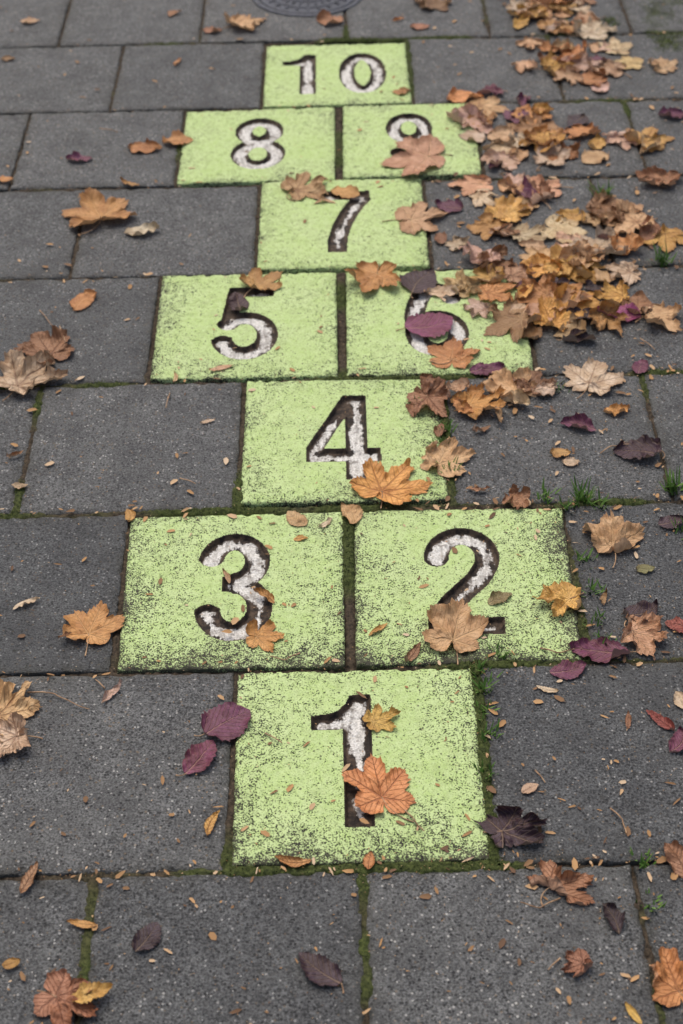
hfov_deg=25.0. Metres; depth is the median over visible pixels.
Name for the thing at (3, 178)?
oval leaf
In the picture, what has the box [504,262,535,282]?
maple leaf
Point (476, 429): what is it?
narrow leaf
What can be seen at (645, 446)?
oval leaf
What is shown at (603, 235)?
oval leaf
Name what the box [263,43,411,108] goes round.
hopscotch tile
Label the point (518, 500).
maple leaf
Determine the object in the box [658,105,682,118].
oval leaf
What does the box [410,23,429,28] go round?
oval leaf
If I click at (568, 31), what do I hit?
oval leaf
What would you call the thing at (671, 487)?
grass tuft
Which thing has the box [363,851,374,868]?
oval leaf
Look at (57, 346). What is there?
maple leaf
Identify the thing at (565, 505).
grass tuft
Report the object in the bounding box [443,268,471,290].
maple leaf
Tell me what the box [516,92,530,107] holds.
oval leaf
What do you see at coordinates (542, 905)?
twig
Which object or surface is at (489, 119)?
maple leaf
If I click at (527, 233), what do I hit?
maple leaf
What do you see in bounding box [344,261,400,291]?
maple leaf
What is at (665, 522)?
oval leaf
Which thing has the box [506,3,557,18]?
maple leaf
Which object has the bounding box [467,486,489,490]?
narrow leaf
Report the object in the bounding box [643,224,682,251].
maple leaf
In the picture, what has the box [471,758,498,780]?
grass tuft
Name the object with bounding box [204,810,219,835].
narrow leaf
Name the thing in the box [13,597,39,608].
narrow leaf
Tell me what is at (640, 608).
oval leaf
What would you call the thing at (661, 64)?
maple leaf
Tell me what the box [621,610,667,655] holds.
maple leaf
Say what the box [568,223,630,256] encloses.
maple leaf
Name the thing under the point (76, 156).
oval leaf
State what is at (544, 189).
maple leaf
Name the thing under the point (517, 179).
maple leaf
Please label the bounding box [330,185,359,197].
oval leaf
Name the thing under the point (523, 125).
maple leaf
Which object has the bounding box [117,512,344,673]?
hopscotch tile
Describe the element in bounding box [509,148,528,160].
round leaf
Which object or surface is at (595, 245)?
oval leaf
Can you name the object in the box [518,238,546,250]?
oval leaf
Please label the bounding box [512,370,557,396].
maple leaf
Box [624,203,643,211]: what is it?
round leaf
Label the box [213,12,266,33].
maple leaf
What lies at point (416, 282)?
round leaf
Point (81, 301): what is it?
oval leaf
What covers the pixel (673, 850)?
leaf
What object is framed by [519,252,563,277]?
maple leaf
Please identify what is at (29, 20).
oval leaf
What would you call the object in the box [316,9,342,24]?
oval leaf
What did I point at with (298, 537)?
oval leaf
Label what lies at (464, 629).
maple leaf
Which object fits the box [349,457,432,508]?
maple leaf
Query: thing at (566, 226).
maple leaf
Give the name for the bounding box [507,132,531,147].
maple leaf
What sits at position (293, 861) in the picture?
narrow leaf
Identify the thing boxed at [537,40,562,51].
oval leaf
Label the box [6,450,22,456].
narrow leaf
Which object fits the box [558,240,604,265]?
maple leaf
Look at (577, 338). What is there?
oval leaf
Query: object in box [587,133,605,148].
oval leaf
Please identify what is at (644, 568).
oval leaf
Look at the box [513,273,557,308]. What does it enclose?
maple leaf
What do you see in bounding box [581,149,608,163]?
round leaf
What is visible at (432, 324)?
round leaf
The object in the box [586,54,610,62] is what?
oval leaf
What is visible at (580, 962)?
maple leaf
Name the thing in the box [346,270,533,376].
hopscotch tile
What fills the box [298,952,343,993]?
oval leaf
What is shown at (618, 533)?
maple leaf
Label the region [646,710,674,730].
narrow leaf
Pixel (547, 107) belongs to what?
maple leaf
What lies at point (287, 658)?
twig
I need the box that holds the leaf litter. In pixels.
[0,0,682,1023]
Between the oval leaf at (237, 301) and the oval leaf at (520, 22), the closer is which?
the oval leaf at (237, 301)
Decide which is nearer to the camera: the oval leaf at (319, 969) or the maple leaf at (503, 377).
the oval leaf at (319, 969)
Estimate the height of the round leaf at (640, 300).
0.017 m
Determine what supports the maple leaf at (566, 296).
on the pavement
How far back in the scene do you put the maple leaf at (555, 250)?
3.44 m
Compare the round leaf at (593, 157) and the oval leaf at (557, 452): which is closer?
the oval leaf at (557, 452)
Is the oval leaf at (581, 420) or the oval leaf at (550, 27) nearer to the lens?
the oval leaf at (581, 420)
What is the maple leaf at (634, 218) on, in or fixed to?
on the pavement
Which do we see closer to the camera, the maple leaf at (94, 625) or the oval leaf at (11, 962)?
the oval leaf at (11, 962)
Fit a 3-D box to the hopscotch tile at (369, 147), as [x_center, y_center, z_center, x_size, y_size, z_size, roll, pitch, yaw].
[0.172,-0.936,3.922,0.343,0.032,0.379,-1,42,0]
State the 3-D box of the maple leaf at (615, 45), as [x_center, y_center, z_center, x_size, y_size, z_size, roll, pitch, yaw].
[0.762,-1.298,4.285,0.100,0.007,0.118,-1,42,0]
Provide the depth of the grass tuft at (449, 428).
3.02 m
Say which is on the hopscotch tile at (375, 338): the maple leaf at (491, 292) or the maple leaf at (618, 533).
the maple leaf at (491, 292)
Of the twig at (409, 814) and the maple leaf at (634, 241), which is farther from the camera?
the maple leaf at (634, 241)
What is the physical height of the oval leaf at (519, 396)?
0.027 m
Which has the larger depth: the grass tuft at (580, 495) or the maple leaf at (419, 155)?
the maple leaf at (419, 155)
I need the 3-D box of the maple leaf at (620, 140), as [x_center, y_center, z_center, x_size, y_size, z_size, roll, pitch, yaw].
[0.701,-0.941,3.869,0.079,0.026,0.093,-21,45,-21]
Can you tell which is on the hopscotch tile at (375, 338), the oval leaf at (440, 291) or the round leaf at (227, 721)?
the oval leaf at (440, 291)
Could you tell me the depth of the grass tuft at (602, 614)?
2.63 m
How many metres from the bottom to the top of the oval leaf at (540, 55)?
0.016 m
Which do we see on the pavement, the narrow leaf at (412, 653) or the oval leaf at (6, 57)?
the oval leaf at (6, 57)
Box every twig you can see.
[27,691,88,708]
[270,652,299,659]
[405,810,423,830]
[520,898,560,907]
[540,647,573,652]
[610,808,626,832]
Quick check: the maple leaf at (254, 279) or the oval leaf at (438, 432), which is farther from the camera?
the maple leaf at (254, 279)
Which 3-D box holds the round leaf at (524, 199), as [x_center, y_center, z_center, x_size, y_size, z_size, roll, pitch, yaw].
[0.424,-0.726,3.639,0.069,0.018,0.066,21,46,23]
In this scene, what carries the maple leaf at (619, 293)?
on the pavement
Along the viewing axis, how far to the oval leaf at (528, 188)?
3.69 m
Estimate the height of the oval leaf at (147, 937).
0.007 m
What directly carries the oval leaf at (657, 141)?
on the maple leaf at (632, 135)
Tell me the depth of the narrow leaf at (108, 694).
2.52 m
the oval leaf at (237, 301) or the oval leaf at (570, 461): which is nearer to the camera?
the oval leaf at (570, 461)
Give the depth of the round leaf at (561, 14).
4.44 m
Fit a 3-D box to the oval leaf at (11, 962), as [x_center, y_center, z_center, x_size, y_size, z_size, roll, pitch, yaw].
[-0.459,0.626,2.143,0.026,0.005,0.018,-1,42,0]
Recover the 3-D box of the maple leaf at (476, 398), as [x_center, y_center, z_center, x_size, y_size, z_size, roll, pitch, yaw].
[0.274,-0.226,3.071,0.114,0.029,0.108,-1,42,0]
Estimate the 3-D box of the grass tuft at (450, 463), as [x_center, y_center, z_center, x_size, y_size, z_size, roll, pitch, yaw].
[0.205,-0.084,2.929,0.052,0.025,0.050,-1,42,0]
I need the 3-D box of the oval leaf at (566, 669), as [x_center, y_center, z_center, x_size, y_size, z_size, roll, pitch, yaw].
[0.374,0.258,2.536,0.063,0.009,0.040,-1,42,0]
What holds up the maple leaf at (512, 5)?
on the pavement
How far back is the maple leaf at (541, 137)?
3.87 m
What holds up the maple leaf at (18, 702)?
on the pavement
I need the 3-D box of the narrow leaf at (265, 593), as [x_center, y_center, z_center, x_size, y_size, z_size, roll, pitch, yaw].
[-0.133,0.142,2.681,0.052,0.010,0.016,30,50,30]
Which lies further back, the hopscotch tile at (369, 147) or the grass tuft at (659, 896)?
the hopscotch tile at (369, 147)
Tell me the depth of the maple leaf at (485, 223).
3.59 m
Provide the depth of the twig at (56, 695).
2.52 m
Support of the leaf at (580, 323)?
on the pavement
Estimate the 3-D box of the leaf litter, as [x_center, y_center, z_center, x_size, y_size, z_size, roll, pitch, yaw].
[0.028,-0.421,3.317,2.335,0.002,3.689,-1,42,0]
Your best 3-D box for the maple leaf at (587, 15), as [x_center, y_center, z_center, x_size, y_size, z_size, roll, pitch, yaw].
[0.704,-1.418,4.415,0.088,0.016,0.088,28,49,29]
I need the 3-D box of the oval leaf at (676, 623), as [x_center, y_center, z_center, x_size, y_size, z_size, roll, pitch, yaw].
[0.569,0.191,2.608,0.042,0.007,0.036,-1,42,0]
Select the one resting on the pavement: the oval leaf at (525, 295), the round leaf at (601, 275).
the round leaf at (601, 275)
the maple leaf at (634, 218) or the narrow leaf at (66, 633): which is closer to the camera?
the narrow leaf at (66, 633)
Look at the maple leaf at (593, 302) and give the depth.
3.34 m
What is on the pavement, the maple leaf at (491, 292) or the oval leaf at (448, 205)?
the oval leaf at (448, 205)
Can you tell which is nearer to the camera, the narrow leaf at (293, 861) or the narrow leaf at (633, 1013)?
the narrow leaf at (633, 1013)
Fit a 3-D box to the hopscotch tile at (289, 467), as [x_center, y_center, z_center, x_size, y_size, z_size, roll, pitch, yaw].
[0.003,-0.135,3.022,0.391,0.032,0.384,-1,42,0]
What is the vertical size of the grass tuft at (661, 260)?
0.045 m
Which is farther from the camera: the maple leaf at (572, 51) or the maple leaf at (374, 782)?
the maple leaf at (572, 51)
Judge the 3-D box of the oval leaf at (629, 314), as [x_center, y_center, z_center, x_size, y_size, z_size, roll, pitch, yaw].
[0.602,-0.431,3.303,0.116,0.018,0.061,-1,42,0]
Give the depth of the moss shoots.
3.00 m
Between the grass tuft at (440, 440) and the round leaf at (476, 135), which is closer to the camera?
the grass tuft at (440, 440)
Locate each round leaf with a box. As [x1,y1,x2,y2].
[194,701,250,741]
[396,312,452,337]
[399,268,437,297]
[458,129,484,141]
[487,125,514,142]
[503,109,529,123]
[508,195,538,211]
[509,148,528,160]
[522,323,542,338]
[526,303,555,320]
[550,37,574,50]
[555,10,570,17]
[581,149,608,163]
[594,268,614,282]
[621,290,653,313]
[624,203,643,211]
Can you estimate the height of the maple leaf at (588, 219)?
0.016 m
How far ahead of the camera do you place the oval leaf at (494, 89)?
4.09 m
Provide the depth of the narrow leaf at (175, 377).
3.16 m
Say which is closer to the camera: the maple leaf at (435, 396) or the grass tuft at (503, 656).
the grass tuft at (503, 656)
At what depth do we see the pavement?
2.74 m
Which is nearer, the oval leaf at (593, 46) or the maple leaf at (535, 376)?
the maple leaf at (535, 376)
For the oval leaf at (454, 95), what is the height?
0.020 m
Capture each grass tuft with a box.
[426,435,448,444]
[435,417,457,434]
[436,456,461,477]
[470,658,492,678]
[471,671,502,694]
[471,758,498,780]
[473,699,499,719]
[475,719,503,741]
[486,639,513,658]
[536,478,560,503]
[556,495,576,513]
[569,475,602,506]
[575,548,597,568]
[576,577,606,596]
[582,607,604,626]
[587,180,614,197]
[587,487,609,510]
[592,630,616,643]
[629,847,655,868]
[636,888,666,911]
[650,242,677,267]
[658,465,682,494]
[670,517,682,539]
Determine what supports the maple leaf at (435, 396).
on the hopscotch tile at (289, 467)
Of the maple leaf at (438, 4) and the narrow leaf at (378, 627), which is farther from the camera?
the maple leaf at (438, 4)
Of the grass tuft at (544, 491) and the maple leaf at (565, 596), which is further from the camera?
the grass tuft at (544, 491)
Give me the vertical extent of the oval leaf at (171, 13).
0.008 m
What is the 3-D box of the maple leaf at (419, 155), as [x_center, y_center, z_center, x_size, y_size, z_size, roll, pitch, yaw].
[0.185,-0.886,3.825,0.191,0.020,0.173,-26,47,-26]
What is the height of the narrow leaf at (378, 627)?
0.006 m
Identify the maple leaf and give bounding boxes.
[0,348,67,401]
[0,678,42,742]
[0,712,42,757]
[13,325,75,363]
[33,968,97,1023]
[62,187,136,234]
[62,600,124,656]
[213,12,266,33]
[239,267,282,297]
[246,619,284,652]
[280,171,327,201]
[341,753,416,822]
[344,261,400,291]
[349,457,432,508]
[362,703,400,731]
[380,134,452,176]
[382,201,447,234]
[405,376,450,416]
[414,0,451,10]
[420,436,475,476]
[421,598,488,664]
[427,336,480,368]
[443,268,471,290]
[445,235,469,250]
[446,103,492,133]
[447,174,492,195]
[450,383,505,418]
[451,277,481,297]
[459,240,501,271]
[462,298,490,317]
[465,263,512,283]
[466,111,497,125]
[466,212,504,240]
[469,188,497,206]
[470,95,508,117]
[472,805,547,847]
[476,281,519,302]
[477,244,517,273]
[480,366,537,399]
[481,140,517,154]
[481,148,519,170]
[483,298,541,342]
[484,194,531,221]
[489,223,521,236]
[499,171,530,186]
[501,222,548,243]
[502,484,529,509]
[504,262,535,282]
[506,0,538,11]
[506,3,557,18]
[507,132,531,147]
[510,104,551,124]
[511,59,537,72]
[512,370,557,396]
[513,112,560,135]
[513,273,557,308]
[516,36,543,48]
[517,0,552,18]
[517,179,554,208]
[518,129,565,152]
[518,246,550,265]
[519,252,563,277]
[523,122,568,145]
[526,859,594,907]
[528,174,572,196]
[528,295,585,331]
[530,103,553,113]
[532,0,569,4]
[532,49,575,75]
[532,141,571,169]
[532,580,583,616]
[537,18,573,33]
[541,18,565,29]
[541,214,588,243]
[545,272,582,295]
[546,141,580,160]
[547,1,577,13]
[549,287,591,310]
[550,40,587,61]
[550,244,605,283]
[551,231,588,246]
[553,64,583,84]
[553,282,599,312]
[555,207,585,223]
[558,51,601,71]
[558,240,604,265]
[559,255,593,279]
[560,948,593,977]
[562,357,623,398]
[563,0,590,14]
[563,122,600,138]
[567,15,617,39]
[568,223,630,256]
[570,0,596,5]
[573,11,605,22]
[578,68,607,86]
[580,207,607,225]
[582,509,644,568]
[585,196,628,222]
[586,203,624,223]
[587,59,631,77]
[588,299,627,334]
[594,279,629,303]
[596,198,657,233]
[598,37,632,54]
[602,128,641,150]
[604,261,640,285]
[608,232,644,254]
[613,56,643,68]
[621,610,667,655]
[623,127,674,153]
[634,301,681,331]
[635,165,681,185]
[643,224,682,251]
[648,56,677,72]
[650,946,682,1007]
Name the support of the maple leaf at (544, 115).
on the pavement
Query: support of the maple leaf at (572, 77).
on the pavement
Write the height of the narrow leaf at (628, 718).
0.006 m
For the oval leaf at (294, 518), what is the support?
on the hopscotch tile at (166, 627)
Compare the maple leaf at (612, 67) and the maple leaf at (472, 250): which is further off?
the maple leaf at (612, 67)
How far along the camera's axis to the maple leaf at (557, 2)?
4.49 m
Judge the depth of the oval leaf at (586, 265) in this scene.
3.45 m
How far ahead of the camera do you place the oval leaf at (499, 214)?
3.62 m
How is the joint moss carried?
on the pavement
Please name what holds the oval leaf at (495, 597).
on the hopscotch tile at (385, 540)
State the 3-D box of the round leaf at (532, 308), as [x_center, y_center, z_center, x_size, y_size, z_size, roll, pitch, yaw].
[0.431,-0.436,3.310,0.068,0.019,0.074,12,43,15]
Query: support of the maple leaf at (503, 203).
on the pavement
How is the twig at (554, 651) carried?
on the hopscotch tile at (385, 540)
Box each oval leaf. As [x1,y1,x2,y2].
[0,175,12,181]
[1,55,14,60]
[2,957,20,968]
[11,482,27,488]
[21,17,38,22]
[65,151,91,160]
[69,289,96,310]
[71,981,112,1003]
[124,221,158,235]
[124,509,135,521]
[127,137,161,152]
[131,922,161,950]
[162,129,192,144]
[167,10,180,15]
[176,739,216,775]
[202,26,222,32]
[228,292,249,309]
[286,510,307,525]
[294,534,307,540]
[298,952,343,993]
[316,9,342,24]
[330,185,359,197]
[341,503,362,523]
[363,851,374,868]
[392,86,409,94]
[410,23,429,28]
[420,373,435,394]
[424,284,454,297]
[433,423,445,436]
[434,198,463,212]
[434,231,446,243]
[445,377,469,391]
[447,86,483,101]
[450,397,473,412]
[469,361,504,374]
[476,83,507,95]
[487,591,511,604]
[489,159,499,168]
[494,209,510,217]
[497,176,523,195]
[500,388,529,405]
[505,121,516,129]
[508,303,526,313]
[513,11,529,28]
[514,175,540,201]
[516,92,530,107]
[516,283,533,298]
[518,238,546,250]
[521,783,538,793]
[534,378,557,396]
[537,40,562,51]
[537,52,560,62]
[542,275,568,283]
[543,257,572,276]
[546,23,558,32]
[549,447,570,457]
[550,659,586,679]
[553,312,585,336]
[556,328,595,341]
[559,28,574,33]
[560,412,595,430]
[562,456,579,465]
[566,306,591,322]
[567,113,588,125]
[568,636,640,662]
[571,239,598,256]
[571,252,592,269]
[585,279,602,290]
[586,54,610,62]
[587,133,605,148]
[588,41,599,52]
[591,80,609,91]
[591,189,609,202]
[597,302,644,321]
[598,41,611,50]
[598,233,608,239]
[602,902,625,933]
[603,403,630,415]
[612,434,664,459]
[622,598,657,621]
[632,359,648,373]
[635,564,654,573]
[639,214,661,240]
[640,133,660,152]
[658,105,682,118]
[658,514,682,528]
[664,616,682,632]
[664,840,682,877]
[668,726,682,751]
[673,691,682,708]
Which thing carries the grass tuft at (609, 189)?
on the pavement
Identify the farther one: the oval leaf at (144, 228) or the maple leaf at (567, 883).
the oval leaf at (144, 228)
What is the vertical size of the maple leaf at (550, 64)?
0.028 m
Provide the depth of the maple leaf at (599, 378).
3.14 m
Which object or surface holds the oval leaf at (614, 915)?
on the pavement
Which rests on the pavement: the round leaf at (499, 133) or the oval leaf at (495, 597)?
the round leaf at (499, 133)
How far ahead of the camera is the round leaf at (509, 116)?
3.99 m
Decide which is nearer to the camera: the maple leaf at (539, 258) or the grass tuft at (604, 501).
the grass tuft at (604, 501)
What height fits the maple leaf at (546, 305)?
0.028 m
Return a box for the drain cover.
[252,0,360,16]
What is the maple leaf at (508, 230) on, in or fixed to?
on the pavement
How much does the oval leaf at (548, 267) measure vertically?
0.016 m
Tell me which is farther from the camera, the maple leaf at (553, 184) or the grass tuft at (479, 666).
the maple leaf at (553, 184)
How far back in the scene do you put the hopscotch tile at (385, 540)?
2.71 m
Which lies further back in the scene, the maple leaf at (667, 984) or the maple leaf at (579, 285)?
the maple leaf at (579, 285)
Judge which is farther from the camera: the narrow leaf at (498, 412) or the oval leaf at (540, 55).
the oval leaf at (540, 55)
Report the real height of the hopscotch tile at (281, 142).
0.032 m
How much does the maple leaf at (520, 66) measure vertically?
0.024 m
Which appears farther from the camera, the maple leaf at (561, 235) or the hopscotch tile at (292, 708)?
the maple leaf at (561, 235)
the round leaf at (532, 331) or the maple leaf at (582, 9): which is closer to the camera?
the round leaf at (532, 331)
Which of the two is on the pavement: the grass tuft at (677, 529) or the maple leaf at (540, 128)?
the grass tuft at (677, 529)
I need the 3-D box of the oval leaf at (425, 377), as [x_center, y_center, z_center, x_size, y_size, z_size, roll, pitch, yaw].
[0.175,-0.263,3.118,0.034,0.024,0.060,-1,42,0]
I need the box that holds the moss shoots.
[0,0,682,1018]
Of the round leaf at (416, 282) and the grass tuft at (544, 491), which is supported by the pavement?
the grass tuft at (544, 491)
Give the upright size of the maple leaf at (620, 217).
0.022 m
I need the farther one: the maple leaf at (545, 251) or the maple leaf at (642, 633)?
the maple leaf at (545, 251)
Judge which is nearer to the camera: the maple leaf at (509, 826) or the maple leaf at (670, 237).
the maple leaf at (509, 826)
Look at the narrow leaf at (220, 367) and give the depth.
3.19 m
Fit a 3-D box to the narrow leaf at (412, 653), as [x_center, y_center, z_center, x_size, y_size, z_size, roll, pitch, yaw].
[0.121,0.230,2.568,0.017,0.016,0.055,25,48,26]
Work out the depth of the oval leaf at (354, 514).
2.84 m
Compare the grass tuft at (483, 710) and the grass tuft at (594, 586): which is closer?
the grass tuft at (483, 710)
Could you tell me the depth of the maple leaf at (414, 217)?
3.62 m
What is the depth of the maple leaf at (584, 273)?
3.40 m
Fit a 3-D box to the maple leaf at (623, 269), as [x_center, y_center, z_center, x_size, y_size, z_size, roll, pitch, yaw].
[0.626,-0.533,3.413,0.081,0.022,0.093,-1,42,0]
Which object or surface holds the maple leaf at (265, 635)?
on the hopscotch tile at (166, 627)
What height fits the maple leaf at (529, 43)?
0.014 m
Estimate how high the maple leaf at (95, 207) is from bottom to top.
0.027 m
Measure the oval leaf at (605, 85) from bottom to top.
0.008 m
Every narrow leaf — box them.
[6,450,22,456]
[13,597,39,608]
[19,861,37,892]
[58,631,71,638]
[66,918,96,927]
[101,678,122,702]
[120,177,138,185]
[173,371,177,381]
[200,418,215,422]
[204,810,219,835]
[209,364,231,370]
[222,568,230,583]
[253,587,274,602]
[274,855,310,866]
[313,195,334,203]
[318,517,331,526]
[369,623,386,634]
[391,16,403,20]
[404,642,420,661]
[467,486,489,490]
[472,423,489,431]
[495,405,502,422]
[536,685,558,692]
[599,587,606,604]
[625,711,631,728]
[625,1002,641,1023]
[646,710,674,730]
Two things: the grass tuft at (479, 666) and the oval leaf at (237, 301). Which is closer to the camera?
the grass tuft at (479, 666)
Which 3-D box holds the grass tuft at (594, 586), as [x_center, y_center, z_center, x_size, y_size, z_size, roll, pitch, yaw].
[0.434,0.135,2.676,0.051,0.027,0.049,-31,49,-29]
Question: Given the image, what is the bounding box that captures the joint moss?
[0,0,682,1023]
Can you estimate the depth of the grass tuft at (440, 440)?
2.99 m
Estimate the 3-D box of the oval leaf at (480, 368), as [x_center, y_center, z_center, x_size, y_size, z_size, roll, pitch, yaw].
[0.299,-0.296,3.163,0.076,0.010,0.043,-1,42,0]
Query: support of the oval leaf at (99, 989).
on the maple leaf at (62, 1005)
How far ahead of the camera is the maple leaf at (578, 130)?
3.92 m
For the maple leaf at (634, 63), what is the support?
on the pavement
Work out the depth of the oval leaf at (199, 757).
2.41 m
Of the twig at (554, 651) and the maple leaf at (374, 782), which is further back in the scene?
the twig at (554, 651)
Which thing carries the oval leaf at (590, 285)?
on the pavement
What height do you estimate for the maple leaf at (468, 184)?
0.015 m
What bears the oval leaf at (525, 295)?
on the maple leaf at (539, 289)
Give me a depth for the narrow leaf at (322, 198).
3.68 m
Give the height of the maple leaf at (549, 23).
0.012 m
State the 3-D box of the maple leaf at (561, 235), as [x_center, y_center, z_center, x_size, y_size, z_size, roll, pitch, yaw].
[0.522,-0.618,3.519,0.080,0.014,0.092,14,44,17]
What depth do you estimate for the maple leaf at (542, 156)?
3.82 m
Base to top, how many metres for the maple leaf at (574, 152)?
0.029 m
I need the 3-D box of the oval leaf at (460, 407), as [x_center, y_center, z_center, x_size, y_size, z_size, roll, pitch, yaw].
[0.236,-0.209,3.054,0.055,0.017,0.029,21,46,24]
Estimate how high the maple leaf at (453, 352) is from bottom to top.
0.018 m
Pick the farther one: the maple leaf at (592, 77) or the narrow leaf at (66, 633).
the maple leaf at (592, 77)
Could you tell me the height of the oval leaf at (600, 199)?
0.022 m
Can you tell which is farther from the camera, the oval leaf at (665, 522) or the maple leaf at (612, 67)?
the maple leaf at (612, 67)
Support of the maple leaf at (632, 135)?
on the pavement
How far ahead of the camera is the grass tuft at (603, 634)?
2.60 m
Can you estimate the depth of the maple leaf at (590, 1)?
4.50 m
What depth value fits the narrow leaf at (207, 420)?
3.05 m
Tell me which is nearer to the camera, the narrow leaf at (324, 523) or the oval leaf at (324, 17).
the narrow leaf at (324, 523)
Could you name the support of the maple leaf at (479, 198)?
on the pavement
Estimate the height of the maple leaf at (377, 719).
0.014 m
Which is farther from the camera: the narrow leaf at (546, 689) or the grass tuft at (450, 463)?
the grass tuft at (450, 463)
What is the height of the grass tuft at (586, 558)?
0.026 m
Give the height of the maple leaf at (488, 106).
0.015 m
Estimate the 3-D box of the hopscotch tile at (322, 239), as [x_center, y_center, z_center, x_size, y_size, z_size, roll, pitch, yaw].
[0.002,-0.669,3.625,0.391,0.032,0.397,-1,42,0]
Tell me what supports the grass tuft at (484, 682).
on the pavement
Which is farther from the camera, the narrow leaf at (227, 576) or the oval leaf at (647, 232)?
the oval leaf at (647, 232)
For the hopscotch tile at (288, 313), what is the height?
0.032 m
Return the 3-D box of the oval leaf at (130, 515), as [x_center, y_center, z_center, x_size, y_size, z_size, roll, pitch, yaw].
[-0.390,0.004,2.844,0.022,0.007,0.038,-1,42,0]
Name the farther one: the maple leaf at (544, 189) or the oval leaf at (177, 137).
the oval leaf at (177, 137)
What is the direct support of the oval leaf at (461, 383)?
on the pavement
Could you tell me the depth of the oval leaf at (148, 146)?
3.89 m
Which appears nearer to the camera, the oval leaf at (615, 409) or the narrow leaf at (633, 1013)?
the narrow leaf at (633, 1013)
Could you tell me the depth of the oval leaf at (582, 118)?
3.96 m
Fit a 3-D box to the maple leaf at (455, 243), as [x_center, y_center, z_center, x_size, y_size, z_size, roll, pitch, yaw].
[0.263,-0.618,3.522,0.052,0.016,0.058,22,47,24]
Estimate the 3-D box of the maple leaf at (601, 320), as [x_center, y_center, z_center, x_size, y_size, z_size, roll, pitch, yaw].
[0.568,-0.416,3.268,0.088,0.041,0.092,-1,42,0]
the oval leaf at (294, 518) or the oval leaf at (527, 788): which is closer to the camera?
the oval leaf at (527, 788)
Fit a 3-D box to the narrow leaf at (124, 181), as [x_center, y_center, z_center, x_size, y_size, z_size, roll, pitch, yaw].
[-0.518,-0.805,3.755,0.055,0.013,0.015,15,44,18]
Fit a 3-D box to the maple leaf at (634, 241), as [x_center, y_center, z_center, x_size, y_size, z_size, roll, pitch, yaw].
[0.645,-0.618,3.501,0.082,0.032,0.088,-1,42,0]
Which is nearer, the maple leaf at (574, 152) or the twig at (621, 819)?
the twig at (621, 819)
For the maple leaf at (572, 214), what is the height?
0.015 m
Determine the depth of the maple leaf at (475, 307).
3.33 m
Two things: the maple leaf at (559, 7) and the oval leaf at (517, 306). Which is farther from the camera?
the maple leaf at (559, 7)
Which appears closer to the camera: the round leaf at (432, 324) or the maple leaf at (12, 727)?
the maple leaf at (12, 727)
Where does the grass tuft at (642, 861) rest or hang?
on the pavement
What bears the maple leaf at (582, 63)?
on the pavement
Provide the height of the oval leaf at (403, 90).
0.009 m
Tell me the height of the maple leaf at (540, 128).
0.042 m
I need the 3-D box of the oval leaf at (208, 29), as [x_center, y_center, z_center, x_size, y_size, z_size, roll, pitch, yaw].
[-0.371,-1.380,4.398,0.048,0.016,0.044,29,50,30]
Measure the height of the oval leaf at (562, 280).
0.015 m
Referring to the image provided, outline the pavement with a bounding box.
[0,0,682,1023]
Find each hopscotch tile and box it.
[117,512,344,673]
[150,272,337,383]
[177,107,334,187]
[232,668,488,866]
[241,379,448,507]
[257,178,429,273]
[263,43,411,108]
[343,103,481,181]
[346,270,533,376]
[354,508,582,669]
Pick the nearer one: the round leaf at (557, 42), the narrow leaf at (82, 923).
the narrow leaf at (82, 923)
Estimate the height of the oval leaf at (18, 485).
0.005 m
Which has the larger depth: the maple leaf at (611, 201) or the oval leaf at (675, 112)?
the oval leaf at (675, 112)
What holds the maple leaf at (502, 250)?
on the maple leaf at (472, 250)
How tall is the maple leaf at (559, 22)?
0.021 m
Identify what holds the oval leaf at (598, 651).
on the pavement
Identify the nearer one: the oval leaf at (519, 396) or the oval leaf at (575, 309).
the oval leaf at (519, 396)
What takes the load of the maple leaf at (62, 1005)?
on the pavement
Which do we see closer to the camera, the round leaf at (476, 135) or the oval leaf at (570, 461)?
the oval leaf at (570, 461)
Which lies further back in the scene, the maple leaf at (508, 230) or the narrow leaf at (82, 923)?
the maple leaf at (508, 230)
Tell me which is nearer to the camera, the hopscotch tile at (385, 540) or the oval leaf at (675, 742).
the oval leaf at (675, 742)
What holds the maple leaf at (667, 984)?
on the pavement
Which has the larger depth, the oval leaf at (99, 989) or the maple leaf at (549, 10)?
the maple leaf at (549, 10)
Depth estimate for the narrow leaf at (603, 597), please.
2.67 m
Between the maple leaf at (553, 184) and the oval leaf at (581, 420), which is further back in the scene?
the maple leaf at (553, 184)
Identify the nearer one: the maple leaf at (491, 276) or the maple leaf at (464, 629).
the maple leaf at (464, 629)
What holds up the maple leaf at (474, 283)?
on the hopscotch tile at (375, 338)
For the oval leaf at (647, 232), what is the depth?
3.55 m
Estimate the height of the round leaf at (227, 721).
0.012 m
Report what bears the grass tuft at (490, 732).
on the pavement
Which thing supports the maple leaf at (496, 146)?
on the pavement
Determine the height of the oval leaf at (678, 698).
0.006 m
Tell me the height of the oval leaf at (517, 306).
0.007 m
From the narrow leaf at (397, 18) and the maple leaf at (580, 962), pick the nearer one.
the maple leaf at (580, 962)
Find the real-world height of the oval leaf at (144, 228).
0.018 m
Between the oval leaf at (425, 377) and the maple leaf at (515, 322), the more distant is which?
the maple leaf at (515, 322)
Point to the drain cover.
(303, 8)
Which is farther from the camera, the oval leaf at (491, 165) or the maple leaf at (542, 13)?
the maple leaf at (542, 13)
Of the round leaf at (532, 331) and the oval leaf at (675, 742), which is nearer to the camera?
the oval leaf at (675, 742)
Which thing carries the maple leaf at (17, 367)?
on the pavement
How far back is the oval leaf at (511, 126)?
3.95 m
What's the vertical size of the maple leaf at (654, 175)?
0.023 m
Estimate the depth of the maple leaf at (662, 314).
3.29 m

